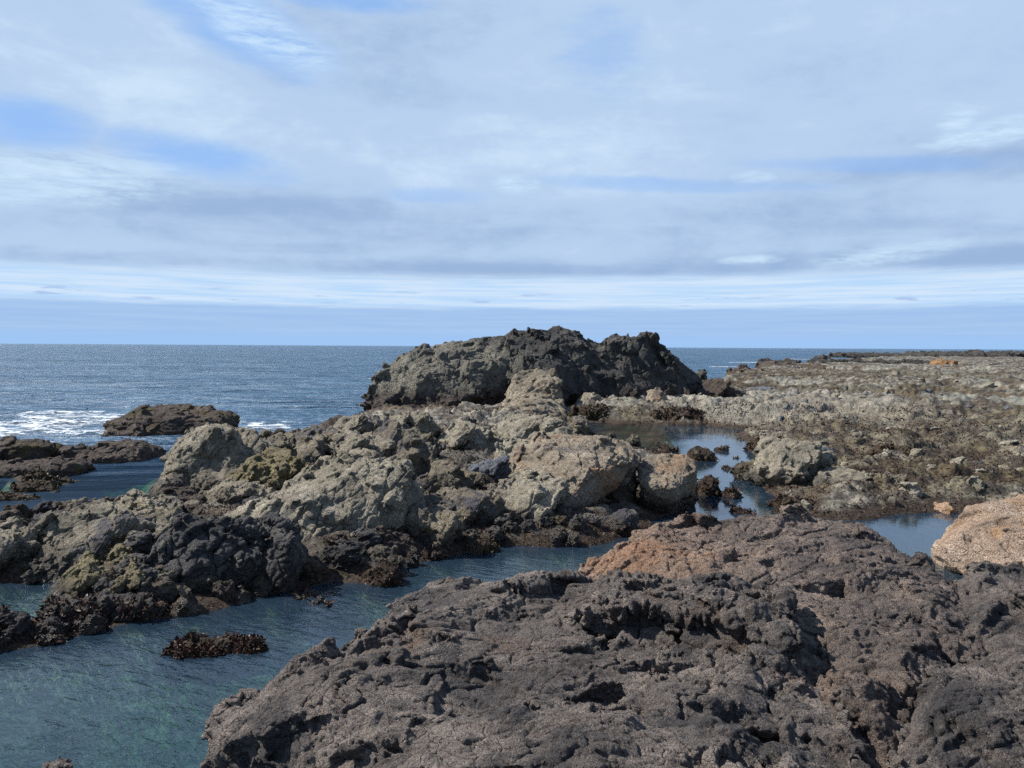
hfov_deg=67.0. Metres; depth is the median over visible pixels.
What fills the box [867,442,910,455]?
boulder
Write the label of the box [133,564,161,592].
boulder
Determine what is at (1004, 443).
cobble
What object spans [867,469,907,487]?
boulder
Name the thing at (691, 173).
sky
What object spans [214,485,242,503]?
boulder
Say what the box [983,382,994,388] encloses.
cobble
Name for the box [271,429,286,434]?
boulder
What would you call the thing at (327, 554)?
boulder
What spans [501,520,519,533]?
boulder
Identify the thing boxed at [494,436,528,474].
boulder
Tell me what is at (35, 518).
boulder
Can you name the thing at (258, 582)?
boulder
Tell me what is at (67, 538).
boulder
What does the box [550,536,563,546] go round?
boulder
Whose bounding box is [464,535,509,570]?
boulder
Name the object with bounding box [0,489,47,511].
sea rock
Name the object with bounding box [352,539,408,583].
boulder
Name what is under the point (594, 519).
boulder
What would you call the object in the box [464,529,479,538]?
boulder
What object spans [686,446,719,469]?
boulder
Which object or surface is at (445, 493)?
boulder
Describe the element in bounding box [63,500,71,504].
boulder
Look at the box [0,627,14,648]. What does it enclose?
boulder
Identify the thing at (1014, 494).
cobble
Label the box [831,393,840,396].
cobble
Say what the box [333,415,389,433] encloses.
boulder
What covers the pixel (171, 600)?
boulder
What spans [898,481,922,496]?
cobble
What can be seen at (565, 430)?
boulder
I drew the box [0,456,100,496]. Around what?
sea rock
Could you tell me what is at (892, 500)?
cobble
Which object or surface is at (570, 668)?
foreground rock
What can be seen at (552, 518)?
boulder
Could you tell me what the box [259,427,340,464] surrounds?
boulder
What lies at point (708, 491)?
boulder
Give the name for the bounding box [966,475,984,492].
cobble
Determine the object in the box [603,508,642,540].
boulder
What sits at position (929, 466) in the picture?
cobble
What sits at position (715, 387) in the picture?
boulder
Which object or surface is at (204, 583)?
boulder
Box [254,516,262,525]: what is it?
boulder
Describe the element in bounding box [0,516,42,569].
boulder
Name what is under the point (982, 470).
cobble
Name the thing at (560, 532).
boulder
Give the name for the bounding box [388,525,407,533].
boulder
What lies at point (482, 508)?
boulder
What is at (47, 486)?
sea rock
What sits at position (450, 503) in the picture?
boulder
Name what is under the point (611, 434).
boulder
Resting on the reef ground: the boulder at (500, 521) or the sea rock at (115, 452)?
the boulder at (500, 521)
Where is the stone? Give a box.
[42,755,72,767]
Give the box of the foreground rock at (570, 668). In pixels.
[200,569,910,767]
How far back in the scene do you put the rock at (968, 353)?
322.24 m
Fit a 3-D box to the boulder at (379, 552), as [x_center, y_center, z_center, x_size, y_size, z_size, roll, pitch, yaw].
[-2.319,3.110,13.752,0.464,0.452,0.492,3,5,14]
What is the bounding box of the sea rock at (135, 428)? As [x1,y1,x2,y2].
[100,417,148,436]
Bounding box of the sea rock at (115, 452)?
[59,438,166,486]
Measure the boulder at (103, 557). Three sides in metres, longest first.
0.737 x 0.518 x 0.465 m
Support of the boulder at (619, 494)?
on the reef ground
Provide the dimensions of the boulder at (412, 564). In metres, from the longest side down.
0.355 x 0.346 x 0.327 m
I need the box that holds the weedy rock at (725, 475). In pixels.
[720,465,732,481]
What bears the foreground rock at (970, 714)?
on the reef ground
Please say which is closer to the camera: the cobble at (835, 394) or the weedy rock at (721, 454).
the weedy rock at (721, 454)
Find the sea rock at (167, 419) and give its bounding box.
[111,403,239,435]
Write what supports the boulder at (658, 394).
on the reef ground
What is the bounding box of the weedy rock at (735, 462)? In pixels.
[729,456,740,467]
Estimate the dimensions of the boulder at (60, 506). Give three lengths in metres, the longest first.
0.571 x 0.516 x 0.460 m
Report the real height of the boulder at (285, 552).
1.720 m
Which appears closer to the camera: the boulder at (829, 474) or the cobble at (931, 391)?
the boulder at (829, 474)
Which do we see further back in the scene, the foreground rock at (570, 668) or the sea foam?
the sea foam
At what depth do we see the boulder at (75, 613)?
10.86 m
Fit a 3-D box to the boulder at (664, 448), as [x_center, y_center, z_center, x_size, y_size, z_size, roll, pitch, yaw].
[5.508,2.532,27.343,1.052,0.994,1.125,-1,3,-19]
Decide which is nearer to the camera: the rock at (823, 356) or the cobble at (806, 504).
the cobble at (806, 504)
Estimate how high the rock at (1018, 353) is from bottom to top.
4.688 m
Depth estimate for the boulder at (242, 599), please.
12.03 m
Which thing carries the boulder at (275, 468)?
on the reef ground
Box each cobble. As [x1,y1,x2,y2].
[737,410,742,416]
[739,386,746,393]
[764,395,773,400]
[784,404,792,410]
[800,401,813,408]
[801,499,811,509]
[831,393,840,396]
[850,430,863,437]
[882,449,891,455]
[885,385,895,390]
[887,496,899,506]
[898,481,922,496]
[908,448,922,460]
[917,389,934,395]
[926,464,936,469]
[950,456,965,464]
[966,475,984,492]
[975,468,989,472]
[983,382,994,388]
[997,439,1018,446]
[1008,492,1020,496]
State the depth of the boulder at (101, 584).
11.55 m
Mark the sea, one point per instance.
(290, 388)
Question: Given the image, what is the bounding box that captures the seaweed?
[0,395,1023,651]
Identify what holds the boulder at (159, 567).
on the reef ground
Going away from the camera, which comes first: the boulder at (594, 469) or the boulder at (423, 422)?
the boulder at (594, 469)
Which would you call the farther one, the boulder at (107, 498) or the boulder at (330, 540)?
the boulder at (107, 498)
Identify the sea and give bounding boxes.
[0,344,1023,764]
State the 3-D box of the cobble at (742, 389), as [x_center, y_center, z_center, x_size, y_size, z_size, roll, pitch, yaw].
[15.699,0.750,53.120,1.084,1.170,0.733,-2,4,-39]
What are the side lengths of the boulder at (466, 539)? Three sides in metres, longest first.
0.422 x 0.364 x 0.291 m
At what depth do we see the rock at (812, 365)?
139.52 m
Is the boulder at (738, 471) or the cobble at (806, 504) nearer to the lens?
the cobble at (806, 504)
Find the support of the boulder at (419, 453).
on the reef ground
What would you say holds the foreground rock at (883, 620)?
on the reef ground
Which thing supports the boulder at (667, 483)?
on the reef ground
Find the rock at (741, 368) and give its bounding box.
[724,364,763,375]
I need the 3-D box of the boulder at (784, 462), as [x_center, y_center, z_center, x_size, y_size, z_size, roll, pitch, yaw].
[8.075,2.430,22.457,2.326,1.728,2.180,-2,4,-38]
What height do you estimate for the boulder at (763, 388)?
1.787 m
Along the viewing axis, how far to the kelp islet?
9.98 m
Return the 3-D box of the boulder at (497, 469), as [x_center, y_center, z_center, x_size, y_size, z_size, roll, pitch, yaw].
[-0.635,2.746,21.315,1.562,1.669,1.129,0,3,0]
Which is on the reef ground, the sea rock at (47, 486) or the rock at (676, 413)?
the rock at (676, 413)
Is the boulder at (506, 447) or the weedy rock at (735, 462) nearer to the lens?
the boulder at (506, 447)
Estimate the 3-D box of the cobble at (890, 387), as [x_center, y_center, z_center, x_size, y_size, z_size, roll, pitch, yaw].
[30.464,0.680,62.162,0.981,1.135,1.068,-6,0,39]
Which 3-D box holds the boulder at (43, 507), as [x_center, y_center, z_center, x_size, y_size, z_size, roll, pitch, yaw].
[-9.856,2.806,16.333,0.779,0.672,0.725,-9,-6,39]
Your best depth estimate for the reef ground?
17.35 m
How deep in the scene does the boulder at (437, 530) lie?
14.94 m
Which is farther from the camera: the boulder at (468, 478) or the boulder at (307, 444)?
the boulder at (307, 444)
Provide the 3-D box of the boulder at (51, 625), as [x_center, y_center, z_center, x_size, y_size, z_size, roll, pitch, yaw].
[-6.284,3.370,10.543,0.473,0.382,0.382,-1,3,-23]
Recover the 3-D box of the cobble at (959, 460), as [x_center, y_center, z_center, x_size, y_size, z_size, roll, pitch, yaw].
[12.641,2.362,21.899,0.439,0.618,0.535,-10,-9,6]
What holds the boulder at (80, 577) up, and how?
on the reef ground
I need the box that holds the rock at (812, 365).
[755,360,825,369]
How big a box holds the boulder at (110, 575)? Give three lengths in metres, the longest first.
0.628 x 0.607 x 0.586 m
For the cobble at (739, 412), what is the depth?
38.97 m
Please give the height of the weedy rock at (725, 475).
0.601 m
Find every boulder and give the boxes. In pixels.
[0,509,31,525]
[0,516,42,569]
[0,603,75,652]
[0,612,34,635]
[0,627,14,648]
[3,504,33,518]
[21,488,182,585]
[28,509,64,528]
[30,500,62,514]
[30,617,70,635]
[31,595,115,631]
[41,543,145,604]
[55,502,66,510]
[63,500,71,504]
[65,497,91,510]
[72,587,170,623]
[75,612,106,637]
[90,574,120,594]
[96,544,114,561]
[101,496,114,501]
[101,569,120,580]
[110,566,125,574]
[116,553,145,567]
[122,529,154,554]
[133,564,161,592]
[142,564,163,570]
[143,512,270,591]
[148,473,199,497]
[150,570,185,601]
[152,489,201,514]
[154,486,205,503]
[156,422,276,491]
[167,593,176,603]
[170,585,201,618]
[185,575,217,593]
[198,476,276,504]
[208,514,223,521]
[209,580,236,601]
[210,445,311,490]
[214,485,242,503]
[224,460,424,542]
[234,585,254,609]
[241,494,264,505]
[249,511,308,601]
[249,574,279,601]
[252,584,269,597]
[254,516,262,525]
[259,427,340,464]
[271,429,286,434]
[276,592,291,609]
[281,447,422,489]
[281,583,343,633]
[302,554,327,583]
[312,555,329,568]
[317,415,342,426]
[319,545,338,563]
[322,532,349,546]
[324,430,397,457]
[331,539,363,570]
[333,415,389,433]
[352,528,381,548]
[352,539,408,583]
[356,559,404,600]
[369,546,389,561]
[371,559,379,566]
[373,419,446,458]
[373,525,393,539]
[381,534,409,555]
[385,409,443,438]
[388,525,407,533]
[392,530,417,554]
[395,437,436,473]
[405,502,463,559]
[405,553,420,573]
[416,472,462,493]
[423,486,459,499]
[427,460,486,489]
[437,419,503,450]
[437,499,455,509]
[449,487,521,529]
[462,416,476,423]
[463,532,480,543]
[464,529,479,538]
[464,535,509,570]
[468,454,511,482]
[486,525,506,544]
[492,412,563,442]
[493,468,569,521]
[493,515,510,526]
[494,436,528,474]
[501,368,566,421]
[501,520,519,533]
[508,430,642,508]
[521,519,535,532]
[537,516,552,528]
[546,426,572,435]
[549,515,558,526]
[550,525,567,543]
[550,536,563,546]
[555,515,568,525]
[564,531,579,548]
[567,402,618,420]
[567,415,596,435]
[568,514,587,532]
[574,392,602,404]
[583,513,601,527]
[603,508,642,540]
[607,432,616,438]
[607,485,636,503]
[626,433,641,447]
[636,453,698,514]
[646,387,667,401]
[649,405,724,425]
[653,442,680,453]
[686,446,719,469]
[694,378,743,397]
[695,474,725,512]
[720,484,743,508]
[725,505,759,518]
[729,459,754,489]
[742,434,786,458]
[743,438,837,488]
[747,386,773,390]
[752,435,792,456]
[764,493,814,511]
[808,465,870,486]
[822,446,835,451]
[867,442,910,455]
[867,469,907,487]
[928,494,1023,580]
[933,502,956,518]
[998,462,1023,470]
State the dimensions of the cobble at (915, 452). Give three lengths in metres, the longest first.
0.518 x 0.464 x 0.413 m
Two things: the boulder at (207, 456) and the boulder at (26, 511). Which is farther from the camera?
the boulder at (207, 456)
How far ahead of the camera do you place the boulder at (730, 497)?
20.58 m
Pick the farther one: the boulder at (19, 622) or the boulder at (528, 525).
the boulder at (528, 525)
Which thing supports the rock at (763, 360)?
on the sea
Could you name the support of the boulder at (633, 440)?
on the reef ground
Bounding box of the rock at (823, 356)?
[813,354,830,359]
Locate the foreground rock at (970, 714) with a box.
[888,641,1023,767]
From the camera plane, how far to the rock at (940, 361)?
149.12 m
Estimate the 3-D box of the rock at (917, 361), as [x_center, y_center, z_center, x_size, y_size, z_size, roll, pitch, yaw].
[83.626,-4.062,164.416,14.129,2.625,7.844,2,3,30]
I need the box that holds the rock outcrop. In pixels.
[356,325,706,410]
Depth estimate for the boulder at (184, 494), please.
17.87 m
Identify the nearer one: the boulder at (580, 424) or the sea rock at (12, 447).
the sea rock at (12, 447)
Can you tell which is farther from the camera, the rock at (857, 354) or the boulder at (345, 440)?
the rock at (857, 354)
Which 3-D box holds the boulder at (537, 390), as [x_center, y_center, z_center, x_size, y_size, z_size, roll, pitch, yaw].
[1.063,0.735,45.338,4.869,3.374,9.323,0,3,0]
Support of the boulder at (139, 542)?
on the reef ground
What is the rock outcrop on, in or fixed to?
on the reef ground
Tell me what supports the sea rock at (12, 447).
in the sea
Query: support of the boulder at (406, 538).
on the reef ground
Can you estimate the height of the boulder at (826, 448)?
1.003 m
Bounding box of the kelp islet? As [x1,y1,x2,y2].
[155,629,270,684]
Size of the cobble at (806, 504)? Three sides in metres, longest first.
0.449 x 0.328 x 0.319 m
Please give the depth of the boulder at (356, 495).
14.98 m
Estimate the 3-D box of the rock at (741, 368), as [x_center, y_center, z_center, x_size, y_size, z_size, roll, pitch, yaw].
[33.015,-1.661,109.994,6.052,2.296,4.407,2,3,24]
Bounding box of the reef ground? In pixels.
[0,355,1023,767]
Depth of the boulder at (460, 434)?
27.43 m
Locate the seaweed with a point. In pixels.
(982, 457)
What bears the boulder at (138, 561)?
on the reef ground
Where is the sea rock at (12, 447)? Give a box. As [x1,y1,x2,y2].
[0,435,64,460]
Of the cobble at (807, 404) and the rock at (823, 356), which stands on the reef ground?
the cobble at (807, 404)
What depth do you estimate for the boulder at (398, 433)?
25.08 m
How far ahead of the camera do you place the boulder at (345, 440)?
23.10 m
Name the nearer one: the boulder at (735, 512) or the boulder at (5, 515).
the boulder at (5, 515)
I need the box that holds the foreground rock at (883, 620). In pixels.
[578,503,988,767]
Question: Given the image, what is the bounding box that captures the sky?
[0,0,1023,348]
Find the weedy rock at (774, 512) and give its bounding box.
[767,506,779,515]
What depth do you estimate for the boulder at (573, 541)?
15.48 m
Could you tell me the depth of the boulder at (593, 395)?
46.77 m
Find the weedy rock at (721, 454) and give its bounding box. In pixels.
[712,444,731,461]
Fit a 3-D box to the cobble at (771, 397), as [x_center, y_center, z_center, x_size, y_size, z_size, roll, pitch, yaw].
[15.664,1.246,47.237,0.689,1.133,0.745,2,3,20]
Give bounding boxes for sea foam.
[0,362,755,435]
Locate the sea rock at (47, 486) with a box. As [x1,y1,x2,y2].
[7,465,80,501]
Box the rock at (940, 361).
[929,358,957,364]
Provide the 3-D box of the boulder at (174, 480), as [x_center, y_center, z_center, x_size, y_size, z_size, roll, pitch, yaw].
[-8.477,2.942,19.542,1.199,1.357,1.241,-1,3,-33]
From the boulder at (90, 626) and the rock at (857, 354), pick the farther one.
the rock at (857, 354)
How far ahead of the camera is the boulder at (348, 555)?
13.41 m
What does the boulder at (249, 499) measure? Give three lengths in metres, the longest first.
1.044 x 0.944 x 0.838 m
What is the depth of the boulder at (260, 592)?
12.30 m
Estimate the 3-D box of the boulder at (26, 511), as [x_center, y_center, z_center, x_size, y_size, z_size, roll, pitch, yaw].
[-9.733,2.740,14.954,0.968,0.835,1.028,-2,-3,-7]
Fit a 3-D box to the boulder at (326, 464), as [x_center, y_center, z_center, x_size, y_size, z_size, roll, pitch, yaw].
[-3.683,2.634,18.411,3.223,2.138,3.398,-2,3,-35]
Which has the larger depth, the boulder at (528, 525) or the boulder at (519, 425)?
the boulder at (519, 425)
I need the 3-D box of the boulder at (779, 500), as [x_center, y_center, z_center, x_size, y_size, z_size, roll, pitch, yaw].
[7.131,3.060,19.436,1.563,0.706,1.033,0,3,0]
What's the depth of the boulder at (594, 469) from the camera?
18.47 m
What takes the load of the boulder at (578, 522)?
on the reef ground
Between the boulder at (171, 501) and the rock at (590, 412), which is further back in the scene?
the rock at (590, 412)
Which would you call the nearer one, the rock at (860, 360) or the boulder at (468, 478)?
the boulder at (468, 478)
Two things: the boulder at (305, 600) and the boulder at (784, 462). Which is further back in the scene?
the boulder at (784, 462)
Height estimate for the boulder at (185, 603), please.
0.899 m
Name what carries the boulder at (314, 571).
on the reef ground
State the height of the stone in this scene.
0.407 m
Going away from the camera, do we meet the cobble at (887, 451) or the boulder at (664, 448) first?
the cobble at (887, 451)
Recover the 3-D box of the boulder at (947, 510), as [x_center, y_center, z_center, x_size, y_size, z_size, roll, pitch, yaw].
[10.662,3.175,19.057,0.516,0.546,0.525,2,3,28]
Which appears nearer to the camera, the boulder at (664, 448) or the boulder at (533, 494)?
the boulder at (533, 494)
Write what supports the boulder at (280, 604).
on the reef ground
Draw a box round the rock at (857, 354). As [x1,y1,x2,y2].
[828,352,938,357]
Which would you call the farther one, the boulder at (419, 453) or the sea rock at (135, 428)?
the sea rock at (135, 428)
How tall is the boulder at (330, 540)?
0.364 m
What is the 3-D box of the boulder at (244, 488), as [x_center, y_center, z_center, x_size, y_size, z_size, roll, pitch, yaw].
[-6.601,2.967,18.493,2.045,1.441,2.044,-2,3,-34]
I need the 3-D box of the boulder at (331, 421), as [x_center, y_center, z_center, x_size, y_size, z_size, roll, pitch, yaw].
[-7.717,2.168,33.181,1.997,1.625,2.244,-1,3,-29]
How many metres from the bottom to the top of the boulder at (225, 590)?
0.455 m
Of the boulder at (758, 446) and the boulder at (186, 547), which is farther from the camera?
the boulder at (758, 446)
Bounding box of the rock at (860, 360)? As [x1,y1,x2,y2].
[806,358,894,363]
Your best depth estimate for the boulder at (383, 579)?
12.93 m
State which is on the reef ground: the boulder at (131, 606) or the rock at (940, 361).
the boulder at (131, 606)
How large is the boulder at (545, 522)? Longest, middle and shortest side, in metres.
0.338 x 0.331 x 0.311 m
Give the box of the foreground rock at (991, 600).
[953,560,1023,663]
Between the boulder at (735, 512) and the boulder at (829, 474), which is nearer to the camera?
the boulder at (735, 512)
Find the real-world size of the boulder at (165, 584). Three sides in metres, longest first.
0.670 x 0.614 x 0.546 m
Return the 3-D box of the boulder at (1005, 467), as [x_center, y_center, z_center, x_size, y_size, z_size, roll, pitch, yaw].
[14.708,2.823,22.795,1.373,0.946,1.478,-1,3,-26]
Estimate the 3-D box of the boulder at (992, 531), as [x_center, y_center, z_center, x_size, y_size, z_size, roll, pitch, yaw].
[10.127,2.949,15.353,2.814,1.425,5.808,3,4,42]
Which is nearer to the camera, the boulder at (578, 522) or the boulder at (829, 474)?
the boulder at (578, 522)
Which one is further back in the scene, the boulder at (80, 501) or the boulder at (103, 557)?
the boulder at (80, 501)
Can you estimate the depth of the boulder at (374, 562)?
13.36 m
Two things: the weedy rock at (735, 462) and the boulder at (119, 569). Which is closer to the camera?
the boulder at (119, 569)
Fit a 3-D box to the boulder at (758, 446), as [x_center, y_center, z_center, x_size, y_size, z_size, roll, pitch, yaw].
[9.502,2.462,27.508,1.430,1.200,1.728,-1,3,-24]
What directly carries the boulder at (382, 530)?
on the reef ground
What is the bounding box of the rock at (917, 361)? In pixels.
[887,359,929,363]
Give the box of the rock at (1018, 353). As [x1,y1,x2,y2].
[986,350,1023,356]
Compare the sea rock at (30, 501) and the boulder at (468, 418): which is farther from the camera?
the boulder at (468, 418)
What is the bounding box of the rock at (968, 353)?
[905,350,1013,356]
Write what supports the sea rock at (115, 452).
in the sea
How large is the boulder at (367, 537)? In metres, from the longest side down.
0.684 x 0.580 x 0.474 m
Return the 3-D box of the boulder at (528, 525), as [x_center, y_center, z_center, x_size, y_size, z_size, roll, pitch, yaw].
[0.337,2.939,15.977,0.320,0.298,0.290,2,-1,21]
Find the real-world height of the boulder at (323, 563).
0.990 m
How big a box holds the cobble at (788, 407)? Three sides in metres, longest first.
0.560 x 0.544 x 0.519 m
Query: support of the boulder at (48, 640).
on the reef ground
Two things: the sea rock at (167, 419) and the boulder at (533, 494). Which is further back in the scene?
the sea rock at (167, 419)
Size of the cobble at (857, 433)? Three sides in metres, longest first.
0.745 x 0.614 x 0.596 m
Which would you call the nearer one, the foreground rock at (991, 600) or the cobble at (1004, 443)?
the foreground rock at (991, 600)
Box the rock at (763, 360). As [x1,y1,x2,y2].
[758,358,801,363]
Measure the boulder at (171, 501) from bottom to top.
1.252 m
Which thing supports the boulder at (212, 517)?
on the reef ground
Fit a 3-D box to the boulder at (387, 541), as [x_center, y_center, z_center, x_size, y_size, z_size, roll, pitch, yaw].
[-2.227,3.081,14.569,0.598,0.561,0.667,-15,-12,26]
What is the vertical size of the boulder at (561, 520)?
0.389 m

